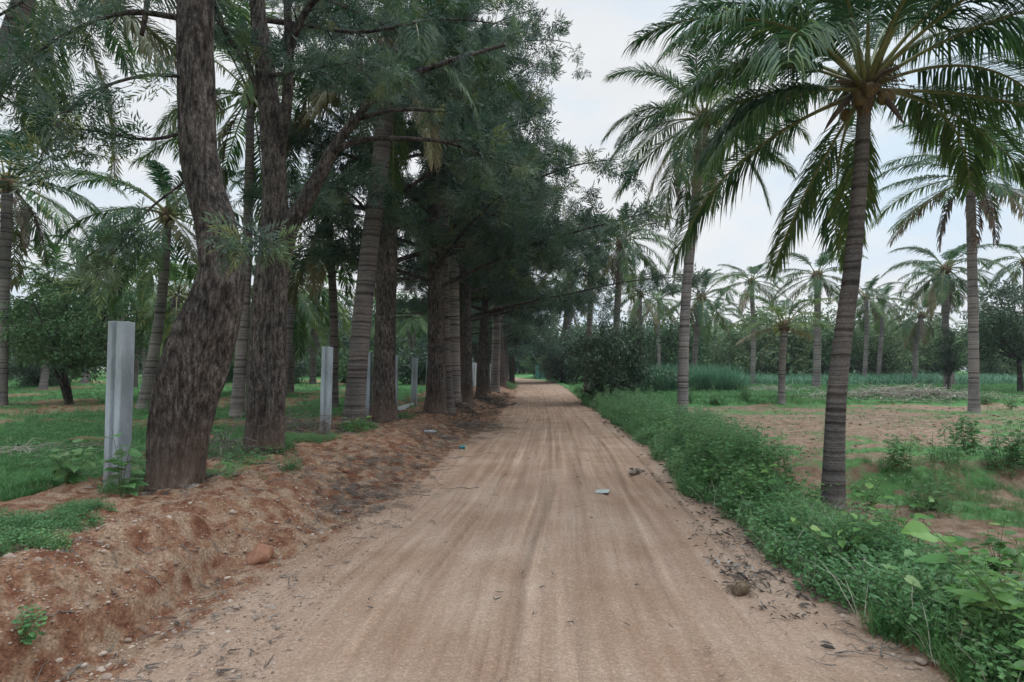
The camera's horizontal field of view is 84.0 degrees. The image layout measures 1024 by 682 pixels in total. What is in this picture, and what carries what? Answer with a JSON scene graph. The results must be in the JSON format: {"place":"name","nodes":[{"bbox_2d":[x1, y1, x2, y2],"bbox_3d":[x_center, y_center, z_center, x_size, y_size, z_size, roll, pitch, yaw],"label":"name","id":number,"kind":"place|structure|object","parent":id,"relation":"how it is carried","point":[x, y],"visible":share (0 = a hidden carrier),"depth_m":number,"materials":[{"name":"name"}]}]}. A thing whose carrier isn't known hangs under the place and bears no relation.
{"place":"outdoors","nodes":[
{"label":"outdoors","id":0,"kind":"place"},
{"bbox_2d":[0,382,516,681],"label":"earth bank","id":1,"kind":"structure","parent":0,"point":[57,640],"depth_m":4.51,"materials":[{"name":"brown soil"}]},
{"bbox_2d":[42,438,97,484],"bbox_3d":[-4.793,1.309,6.114,0.692,0.537,0.570,0,-3,0],"label":"weed plant","id":2,"kind":"object","parent":1,"relation":"on","point":[72,472],"visible":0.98,"depth_m":6.07,"materials":[{"name":"green plant"}]},
{"bbox_2d":[89,427,147,496],"bbox_3d":[-3.738,1.189,5.434,0.498,0.721,0.405,-2,-4,28],"label":"weed plant","id":3,"kind":"object","parent":1,"relation":"on","point":[134,483],"visible":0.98,"depth_m":5.43,"materials":[{"name":"green plant"}]},
{"bbox_2d":[103,317,134,484],"bbox_3d":[-4.088,0.799,5.915,0.208,2.096,0.155,0,-2,18],"label":"fence post","id":4,"kind":"object","parent":1,"relation":"on","point":[119,379],"visible":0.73,"depth_m":5.87,"materials":[{"name":"concrete"}]},
{"bbox_2d":[0,0,424,494],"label":"silver oak","id":5,"kind":"object","parent":1,"relation":"on","point":[193,367],"visible":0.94,"depth_m":5.88,"materials":[{"name":"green plant"}]},
{"bbox_2d":[246,544,273,564],"bbox_3d":[-2.164,1.837,4.854,0.305,0.156,0.290,-20,17,23],"label":"stone","id":6,"kind":"object","parent":1,"relation":"on","point":[260,553],"visible":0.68,"depth_m":4.76,"materials":[{"name":"brown stone"}]},
{"bbox_2d":[319,347,332,432],"bbox_3d":[-3.856,1.123,11.812,0.208,2.096,0.155,1,-4,-7],"label":"fence post","id":7,"kind":"object","parent":1,"relation":"on","point":[326,382],"visible":0.78,"depth_m":11.76,"materials":[{"name":"concrete"}]},
{"bbox_2d":[365,352,372,418],"bbox_3d":[-3.757,1.303,14.752,0.208,2.060,0.155,0,-4,6],"label":"fence post","id":8,"kind":"object","parent":1,"relation":"on","point":[368,401],"visible":0.39,"depth_m":14.71,"materials":[{"name":"concrete"}]},
{"bbox_2d":[214,0,543,454],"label":"silver oak","id":9,"kind":"object","parent":1,"relation":"on","point":[265,383],"visible":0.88,"depth_m":8.93,"materials":[{"name":"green plant"}]},
{"bbox_2d":[239,0,524,424],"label":"coconut palm","id":10,"kind":"object","parent":1,"relation":"on","point":[355,392],"visible":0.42,"depth_m":13.03,"materials":[{"name":"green plant"}]},
{"bbox_2d":[226,0,596,423],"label":"silver oak","id":11,"kind":"object","parent":1,"relation":"on","point":[383,406],"visible":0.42,"depth_m":14.54,"materials":[{"name":"green plant"}]},
{"bbox_2d":[411,357,417,405],"bbox_3d":[-3.540,1.625,20.615,0.208,2.060,0.155,1,-3,-4],"label":"fence post","id":12,"kind":"object","parent":1,"relation":"on","point":[414,375],"visible":0.73,"depth_m":20.56,"materials":[{"name":"concrete"}]},
{"bbox_2d":[364,35,530,415],"bbox_3d":[-2.279,-3.828,19.074,6.075,12.646,5.758,0,-3,0],"label":"coconut palm","id":13,"kind":"object","parent":1,"relation":"on","point":[450,394],"visible":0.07,"depth_m":18.23,"materials":[{"name":"plant"}]},
{"bbox_2d":[400,24,506,402],"bbox_3d":[-2.464,-4.782,21.902,6.235,14.737,6.090,0,-3,0],"label":"coconut palm","id":14,"kind":"object","parent":1,"relation":"on","point":[454,323],"visible":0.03,"depth_m":21.39,"materials":[{"name":"brown plant"}]},
{"bbox_2d":[253,0,679,414],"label":"silver oak","id":15,"kind":"object","parent":1,"relation":"on","point":[435,402],"visible":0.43,"depth_m":16.20,"materials":[{"name":"green plant"}]},
{"bbox_2d":[403,144,579,396],"bbox_3d":[-1.014,-4.417,30.184,9.611,14.896,7.914,1,-3,-25],"label":"silver oak","id":16,"kind":"object","parent":1,"relation":"on","point":[481,374],"visible":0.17,"depth_m":29.86,"materials":[{"name":"green plant"}]},
{"bbox_2d":[422,182,564,393],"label":"silver oak","id":17,"kind":"object","parent":1,"relation":"on","point":[488,389],"visible":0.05,"depth_m":33.30,"materials":[{"name":"green plant"}]},
{"bbox_2d":[490,217,500,393],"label":"coconut palm","id":18,"kind":"object","parent":1,"relation":"on","point":[495,374],"visible":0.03,"depth_m":35.78,"materials":[{"name":"brown plant"}]},
{"bbox_2d":[375,124,617,398],"bbox_3d":[-1.077,-4.142,26.466,11.275,13.954,10.450,-2,-4,29],"label":"silver oak","id":19,"kind":"object","parent":1,"relation":"on","point":[526,307],"visible":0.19,"depth_m":26.61,"materials":[{"name":"green plant"}]},
{"bbox_2d":[471,274,561,381],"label":"silver oak","id":20,"kind":"object","parent":1,"relation":"on","point":[511,330],"visible":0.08,"depth_m":49.73,"materials":[{"name":"green plant"}]},
{"bbox_2d":[471,267,562,388],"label":"silver oak","id":21,"kind":"object","parent":1,"relation":"on","point":[503,383],"visible":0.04,"depth_m":43.79,"materials":[{"name":"green plant"}]},
{"bbox_2d":[352,46,709,403],"bbox_3d":[0.418,-4.934,23.532,13.748,15.211,11.630,1,-3,-21],"label":"silver oak","id":22,"kind":"object","parent":1,"relation":"on","point":[566,297],"visible":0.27,"depth_m":22.80,"materials":[{"name":"green plant"}]},
{"bbox_2d":[0,370,1023,681],"bbox_3d":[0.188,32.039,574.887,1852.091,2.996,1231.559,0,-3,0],"label":"ground","id":23,"kind":"structure","parent":0,"point":[940,524],"depth_m":8.79,"materials":[{"name":"green plant"}]},
{"bbox_2d":[8,354,75,386],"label":"grove shrub","id":24,"kind":"object","parent":23,"relation":"on","point":[31,374],"visible":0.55,"depth_m":35.00,"materials":[{"name":"green plant"}]},
{"bbox_2d":[10,242,102,389],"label":"coconut palm","id":25,"kind":"object","parent":23,"relation":"on","point":[44,379],"visible":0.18,"depth_m":31.64,"materials":[{"name":"green plant"}]},
{"bbox_2d":[0,124,128,405],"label":"coconut palm","id":26,"kind":"object","parent":23,"relation":"on","point":[22,218],"visible":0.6,"depth_m":19.66,"materials":[{"name":"green plant"}]},
{"bbox_2d":[0,264,163,403],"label":"broadleaf tree","id":27,"kind":"object","parent":23,"relation":"on","point":[77,350],"visible":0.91,"depth_m":20.12,"materials":[{"name":"green plant"}]},
{"bbox_2d":[18,219,182,344],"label":"coconut palm","id":28,"kind":"object","parent":23,"relation":"on","point":[64,266],"visible":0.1,"depth_m":26.23,"materials":[{"name":"green plant"}]},
{"bbox_2d":[0,0,254,188],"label":"coconut palm","id":29,"kind":"object","parent":23,"relation":"on","point":[130,24],"visible":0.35,"depth_m":12.78,"materials":[{"name":"green plant"}]},
{"bbox_2d":[83,248,193,387],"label":"coconut palm","id":30,"kind":"object","parent":23,"relation":"on","point":[136,367],"visible":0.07,"depth_m":33.70,"materials":[{"name":"green plant"}]},
{"bbox_2d":[27,159,258,409],"bbox_3d":[-11.118,-1.968,18.156,6.788,8.565,6.047,0,-3,0],"label":"coconut palm","id":31,"kind":"object","parent":23,"relation":"on","point":[168,214],"visible":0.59,"depth_m":17.82,"materials":[{"name":"green plant"}]},
{"bbox_2d":[77,256,248,352],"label":"coconut palm","id":32,"kind":"object","parent":23,"relation":"on","point":[172,310],"visible":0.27,"depth_m":23.44,"materials":[{"name":"green plant"}]},
{"bbox_2d":[140,411,307,464],"bbox_3d":[-4.261,1.445,8.550,2.136,0.726,2.416,0,-3,0],"label":"brushwood pile","id":33,"kind":"object","parent":23,"relation":"on","point":[223,440],"visible":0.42,"depth_m":8.37,"materials":[{"name":"brown wood"}]},
{"bbox_2d":[111,0,362,418],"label":"coconut palm","id":34,"kind":"object","parent":23,"relation":"on","point":[248,101],"visible":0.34,"depth_m":15.57,"materials":[{"name":"green plant"}]},
{"bbox_2d":[0,381,519,642],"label":"ground cover","id":35,"kind":"object","parent":23,"relation":"on","point":[13,524],"visible":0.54,"depth_m":6.28,"materials":[{"name":"green plant"}]},
{"bbox_2d":[232,263,345,361],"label":"coconut palm","id":36,"kind":"object","parent":23,"relation":"on","point":[297,314],"visible":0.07,"depth_m":26.92,"materials":[{"name":"green plant"}]},
{"bbox_2d":[213,396,382,437],"bbox_3d":[-4.354,1.500,11.371,4.048,0.865,2.482,0,-3,0],"label":"brushwood pile","id":37,"kind":"object","parent":23,"relation":"on","point":[302,424],"visible":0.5,"depth_m":11.54,"materials":[{"name":"brown wood"}]},
{"bbox_2d":[247,275,351,391],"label":"coconut palm","id":38,"kind":"object","parent":23,"relation":"on","point":[291,382],"visible":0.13,"depth_m":28.73,"materials":[{"name":"green plant"}]},
{"bbox_2d":[295,355,320,382],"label":"grove shrub","id":39,"kind":"object","parent":23,"relation":"on","point":[300,370],"visible":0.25,"depth_m":40.43,"materials":[{"name":"green plant"}]},
{"bbox_2d":[249,244,374,396],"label":"coconut palm","id":40,"kind":"object","parent":23,"relation":"on","point":[291,335],"visible":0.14,"depth_m":24.65,"materials":[{"name":"green plant"}]},
{"bbox_2d":[296,269,354,383],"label":"coconut palm","id":41,"kind":"object","parent":23,"relation":"on","point":[312,375],"visible":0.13,"depth_m":38.83,"materials":[{"name":"green plant"}]},
{"bbox_2d":[228,154,425,407],"bbox_3d":[-6.284,-1.912,19.168,6.029,8.592,6.633,-2,-3,26],"label":"coconut palm","id":42,"kind":"object","parent":23,"relation":"on","point":[318,277],"visible":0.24,"depth_m":18.97,"materials":[{"name":"green plant"}]},
{"bbox_2d":[297,291,375,365],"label":"hedge tree","id":43,"kind":"object","parent":23,"relation":"on","point":[345,343],"visible":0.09,"depth_m":73.83,"materials":[{"name":"green plant"}]},
{"bbox_2d":[338,337,405,383],"bbox_3d":[-9.297,1.332,36.516,5.083,3.535,3.616,0,-3,4],"label":"grove shrub","id":44,"kind":"object","parent":23,"relation":"on","point":[343,370],"visible":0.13,"depth_m":36.02,"materials":[{"name":"green plant"}]},
{"bbox_2d":[395,342,427,384],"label":"grove shrub","id":45,"kind":"object","parent":23,"relation":"on","point":[406,369],"visible":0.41,"depth_m":37.62,"materials":[{"name":"green plant"}]},
{"bbox_2d":[396,294,427,367],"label":"coconut palm","id":46,"kind":"object","parent":23,"relation":"on","point":[416,325],"visible":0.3,"depth_m":53.03,"materials":[{"name":"green plant"}]},
{"bbox_2d":[1,391,933,681],"bbox_3d":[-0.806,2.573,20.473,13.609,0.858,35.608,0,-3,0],"label":"leaf litter","id":47,"kind":"object","parent":23,"relation":"on","point":[737,576],"visible":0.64,"depth_m":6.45,"materials":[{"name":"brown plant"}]},
{"bbox_2d":[0,407,1023,681],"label":"pebbles","id":48,"kind":"object","parent":23,"relation":"on","point":[174,631],"visible":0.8,"depth_m":3.98,"materials":[{"name":"brown stone"}]},
{"bbox_2d":[472,277,565,383],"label":"silver oak","id":49,"kind":"object","parent":23,"relation":"on","point":[522,350],"visible":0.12,"depth_m":58.71,"materials":[{"name":"green plant"}]},
{"bbox_2d":[538,343,579,381],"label":"hedge tree","id":50,"kind":"object","parent":23,"relation":"on","point":[542,369],"visible":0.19,"depth_m":64.80,"materials":[{"name":"green plant"}]},
{"bbox_2d":[539,328,599,381],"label":"hedge tree","id":51,"kind":"object","parent":23,"relation":"on","point":[556,363],"visible":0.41,"depth_m":61.17,"materials":[{"name":"green plant"}]},
{"bbox_2d":[555,322,608,379],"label":"hedge tree","id":52,"kind":"object","parent":23,"relation":"on","point":[572,368],"visible":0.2,"depth_m":57.69,"materials":[{"name":"green plant"}]},
{"bbox_2d":[544,207,633,389],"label":"coconut palm","id":53,"kind":"object","parent":23,"relation":"on","point":[589,324],"visible":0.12,"depth_m":35.85,"materials":[{"name":"green plant"}]},
{"bbox_2d":[568,317,677,400],"bbox_3d":[4.963,1.090,28.890,5.330,4.722,5.296,2,-4,-28],"label":"round bush","id":54,"kind":"object","parent":23,"relation":"on","point":[600,369],"visible":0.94,"depth_m":28.21,"materials":[{"name":"green plant"}]},
{"bbox_2d":[571,202,679,396],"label":"coconut palm","id":55,"kind":"object","parent":23,"relation":"on","point":[623,264],"visible":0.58,"depth_m":30.88,"materials":[{"name":"green plant"}]},
{"bbox_2d":[604,270,673,359],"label":"coconut palm","id":56,"kind":"object","parent":23,"relation":"on","point":[638,307],"visible":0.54,"depth_m":47.52,"materials":[{"name":"green plant"}]},
{"bbox_2d":[631,283,679,367],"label":"coconut palm","id":57,"kind":"object","parent":23,"relation":"on","point":[657,330],"visible":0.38,"depth_m":59.98,"materials":[{"name":"green plant"}]},
{"bbox_2d":[633,303,717,370],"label":"hedge tree","id":58,"kind":"object","parent":23,"relation":"on","point":[672,335],"visible":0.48,"depth_m":62.74,"materials":[{"name":"green plant"}]},
{"bbox_2d":[655,268,754,366],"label":"coconut palm","id":59,"kind":"object","parent":23,"relation":"on","point":[700,314],"visible":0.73,"depth_m":39.60,"materials":[{"name":"green plant"}]},
{"bbox_2d":[600,26,825,419],"bbox_3d":[6.379,-3.604,18.569,7.099,12.768,6.934,0,-3,0],"label":"coconut palm","id":60,"kind":"object","parent":23,"relation":"on","point":[679,166],"visible":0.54,"depth_m":18.61,"materials":[{"name":"green plant"}]},
{"bbox_2d":[691,298,746,365],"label":"coconut palm","id":61,"kind":"object","parent":23,"relation":"on","point":[715,326],"visible":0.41,"depth_m":65.43,"materials":[{"name":"green plant"}]},
{"bbox_2d":[710,262,786,383],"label":"coconut palm","id":62,"kind":"object","parent":23,"relation":"on","point":[751,282],"visible":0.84,"depth_m":47.04,"materials":[{"name":"green plant"}]},
{"bbox_2d":[703,322,802,375],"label":"hedge tree","id":63,"kind":"object","parent":23,"relation":"on","point":[736,355],"visible":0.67,"depth_m":57.28,"materials":[{"name":"green plant"}]},
{"bbox_2d":[733,291,828,376],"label":"hedge tree","id":64,"kind":"object","parent":23,"relation":"on","point":[794,343],"visible":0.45,"depth_m":56.19,"materials":[{"name":"green plant"}]},
{"bbox_2d":[568,379,1023,681],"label":"undergrowth","id":65,"kind":"object","parent":23,"relation":"on","point":[692,442],"visible":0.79,"depth_m":4.82,"materials":[{"name":"green plant"}]},
{"bbox_2d":[592,406,1023,681],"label":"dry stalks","id":66,"kind":"object","parent":23,"relation":"on","point":[878,555],"visible":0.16,"depth_m":4.84,"materials":[{"name":"plant"}]},
{"bbox_2d":[764,248,868,387],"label":"coconut palm","id":67,"kind":"object","parent":23,"relation":"on","point":[817,276],"visible":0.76,"depth_m":39.99,"materials":[{"name":"green plant"}]},
{"bbox_2d":[614,402,1023,669],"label":"broadleaf weeds","id":68,"kind":"object","parent":23,"relation":"on","point":[1011,599],"visible":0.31,"depth_m":3.42,"materials":[{"name":"green plant"}]},
{"bbox_2d":[621,0,1023,508],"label":"coconut palm","id":69,"kind":"object","parent":23,"relation":"on","point":[861,81],"visible":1,"depth_m":8.03,"materials":[{"name":"green plant"}]},
{"bbox_2d":[791,302,870,375],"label":"hedge tree","id":70,"kind":"object","parent":23,"relation":"on","point":[825,364],"visible":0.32,"depth_m":58.84,"materials":[{"name":"green plant"}]},
{"bbox_2d":[789,507,891,564],"bbox_3d":[2.533,1.559,4.507,0.844,0.513,0.465,0,-3,0],"label":"weed plant","id":71,"kind":"object","parent":23,"relation":"on","point":[815,528],"visible":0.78,"depth_m":4.45,"materials":[{"name":"green plant"}]},
{"bbox_2d":[827,275,904,376],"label":"coconut palm","id":72,"kind":"object","parent":23,"relation":"on","point":[866,304],"visible":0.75,"depth_m":51.92,"materials":[{"name":"green plant"}]},
{"bbox_2d":[846,471,893,510],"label":"weed plant","id":73,"kind":"object","parent":23,"relation":"on","point":[874,503],"visible":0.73,"depth_m":7.53,"materials":[{"name":"green plant"}]},
{"bbox_2d":[824,311,926,375],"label":"hedge tree","id":74,"kind":"object","parent":23,"relation":"on","point":[890,351],"visible":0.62,"depth_m":58.82,"materials":[{"name":"green plant"}]},
{"bbox_2d":[855,283,912,376],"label":"coconut palm","id":75,"kind":"object","parent":23,"relation":"on","point":[879,330],"visible":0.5,"depth_m":55.86,"materials":[{"name":"green plant"}]},
{"bbox_2d":[861,483,943,537],"bbox_3d":[3.735,1.767,5.492,0.688,0.676,0.391,-3,-4,41],"label":"weed plant","id":76,"kind":"object","parent":23,"relation":"on","point":[866,493],"visible":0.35,"depth_m":5.55,"materials":[{"name":"green plant"}]},
{"bbox_2d":[880,431,926,480],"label":"weed plant","id":77,"kind":"object","parent":23,"relation":"on","point":[891,457],"visible":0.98,"depth_m":8.86,"materials":[{"name":"green plant"}]},
{"bbox_2d":[869,300,949,374],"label":"hedge tree","id":78,"kind":"object","parent":23,"relation":"on","point":[924,351],"visible":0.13,"depth_m":63.11,"materials":[{"name":"green plant"}]},
{"bbox_2d":[884,295,964,378],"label":"coconut palm","id":79,"kind":"object","parent":23,"relation":"on","point":[920,324],"visible":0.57,"depth_m":50.02,"materials":[{"name":"green plant"}]},
{"bbox_2d":[896,473,959,517],"bbox_3d":[5.487,2.017,7.465,0.566,0.551,0.629,0,-3,0],"label":"weed plant","id":80,"kind":"object","parent":23,"relation":"on","point":[936,505],"visible":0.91,"depth_m":7.49,"materials":[{"name":"green plant"}]},
{"bbox_2d":[909,325,967,375],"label":"hedge tree","id":81,"kind":"object","parent":23,"relation":"on","point":[930,369],"visible":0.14,"depth_m":64.61,"materials":[{"name":"green plant"}]},
{"bbox_2d":[916,428,962,467],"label":"weed plant","id":82,"kind":"object","parent":23,"relation":"on","point":[944,455],"visible":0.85,"depth_m":9.13,"materials":[{"name":"green plant"}]},
{"bbox_2d":[881,545,1006,614],"bbox_3d":[2.523,1.511,3.446,0.661,0.469,0.515,-1,-3,12],"label":"weed plant","id":83,"kind":"object","parent":23,"relation":"on","point":[914,581],"visible":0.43,"depth_m":3.44,"materials":[{"name":"green plant"}]},
{"bbox_2d":[896,259,992,384],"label":"coconut palm","id":84,"kind":"object","parent":23,"relation":"on","point":[924,298],"visible":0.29,"depth_m":44.30,"materials":[{"name":"green plant"}]},
{"bbox_2d":[930,325,964,389],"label":"broadleaf tree","id":85,"kind":"object","parent":23,"relation":"on","point":[950,366],"visible":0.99,"depth_m":36.48,"materials":[{"name":"green plant"}]},
{"bbox_2d":[881,243,1014,388],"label":"coconut palm","id":86,"kind":"object","parent":23,"relation":"on","point":[941,281],"visible":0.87,"depth_m":37.13,"materials":[{"name":"green plant"}]},
{"bbox_2d":[900,520,1023,662],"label":"weed plant","id":87,"kind":"object","parent":23,"relation":"on","point":[916,528],"visible":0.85,"depth_m":2.97,"materials":[{"name":"green plant"}]},
{"bbox_2d":[955,560,1023,620],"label":"weed plant","id":88,"kind":"object","parent":23,"relation":"on","point":[1009,562],"visible":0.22,"depth_m":3.29,"materials":[{"name":"green plant"}]},
{"bbox_2d":[957,276,1023,391],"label":"broadleaf tree","id":89,"kind":"object","parent":23,"relation":"on","point":[1004,324],"visible":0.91,"depth_m":32.86,"materials":[{"name":"green plant"}]},
{"bbox_2d":[961,328,1023,376],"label":"hedge tree","id":90,"kind":"object","parent":23,"relation":"on","point":[1002,366],"visible":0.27,"depth_m":60.72,"materials":[{"name":"green plant"}]},
{"bbox_2d":[977,518,1023,578],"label":"weed plant","id":91,"kind":"object","parent":23,"relation":"on","point":[999,545],"visible":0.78,"depth_m":5.08,"materials":[{"name":"green plant"}]},
{"bbox_2d":[978,430,1022,477],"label":"weed plant","id":92,"kind":"object","parent":23,"relation":"on","point":[988,452],"visible":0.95,"depth_m":9.12,"materials":[{"name":"green plant"}]},
{"bbox_2d":[978,244,1023,313],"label":"coconut palm","id":93,"kind":"object","parent":23,"relation":"on","point":[1017,273],"visible":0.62,"depth_m":42.99,"materials":[{"name":"green plant"}]},
{"bbox_2d":[987,416,1023,470],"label":"weed plant","id":94,"kind":"object","parent":23,"relation":"on","point":[1013,453],"visible":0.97,"depth_m":9.18,"materials":[{"name":"green plant"}]},
{"bbox_2d":[0,0,1023,370],"label":"sky","id":95,"kind":"structure","parent":0,"point":[585,109],"materials":[{"name":"white"}]},
{"bbox_2d":[119,377,939,681],"bbox_3d":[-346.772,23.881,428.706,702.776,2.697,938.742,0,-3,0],"label":"road","id":96,"kind":"structure","parent":0,"point":[417,565],"depth_m":4.11,"materials":[{"name":"brown soil"}]},
{"bbox_2d":[430,414,514,432],"bbox_3d":[-1.105,2.298,16.419,2.583,0.449,3.210,0,-3,0],"label":"brushwood pile","id":97,"kind":"object","parent":96,"relation":"on","point":[480,424],"visible":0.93,"depth_m":16.21,"materials":[{"name":"brown wood"}]},
{"bbox_2d":[721,575,758,597],"bbox_3d":[1.655,1.796,4.113,0.254,0.187,0.243,0,-3,0],"label":"coconut husk","id":98,"kind":"object","parent":96,"relation":"on","point":[740,588],"visible":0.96,"depth_m":4.08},
{"bbox_2d":[633,360,758,393],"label":"fodder grass","id":99,"kind":"structure","parent":0,"point":[705,377],"depth_m":34.53,"materials":[{"name":"green plant"}]},
{"bbox_2d":[670,401,1023,480],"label":"field","id":100,"kind":"structure","parent":0,"point":[814,467],"depth_m":16.15,"materials":[{"name":"brown soil"}]},
{"bbox_2d":[726,282,838,403],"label":"coconut palm","id":101,"kind":"object","parent":100,"relation":"on","point":[785,325],"visible":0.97,"depth_m":25.97,"materials":[{"name":"green plant"}]},
{"bbox_2d":[757,380,1021,404],"bbox_3d":[19.048,2.464,27.743,15.310,1.114,4.018,0,-3,0],"label":"stalk heap","id":102,"kind":"object","parent":100,"relation":"on","point":[889,392],"visible":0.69,"depth_m":26.99,"materials":[{"name":"plant"}]},
{"bbox_2d":[869,104,1023,412],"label":"coconut palm","id":103,"kind":"object","parent":100,"relation":"on","point":[973,241],"visible":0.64,"depth_m":21.59,"materials":[{"name":"green plant"}]},
{"bbox_2d":[937,411,983,456],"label":"weed plant","id":104,"kind":"object","parent":100,"relation":"on","point":[974,431],"visible":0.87,"depth_m":10.42,"materials":[{"name":"green plant"}]},
{"bbox_2d":[740,370,1023,385],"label":"tall grass","id":105,"kind":"structure","parent":0,"point":[887,378],"depth_m":48.21,"materials":[{"name":"green plant"}]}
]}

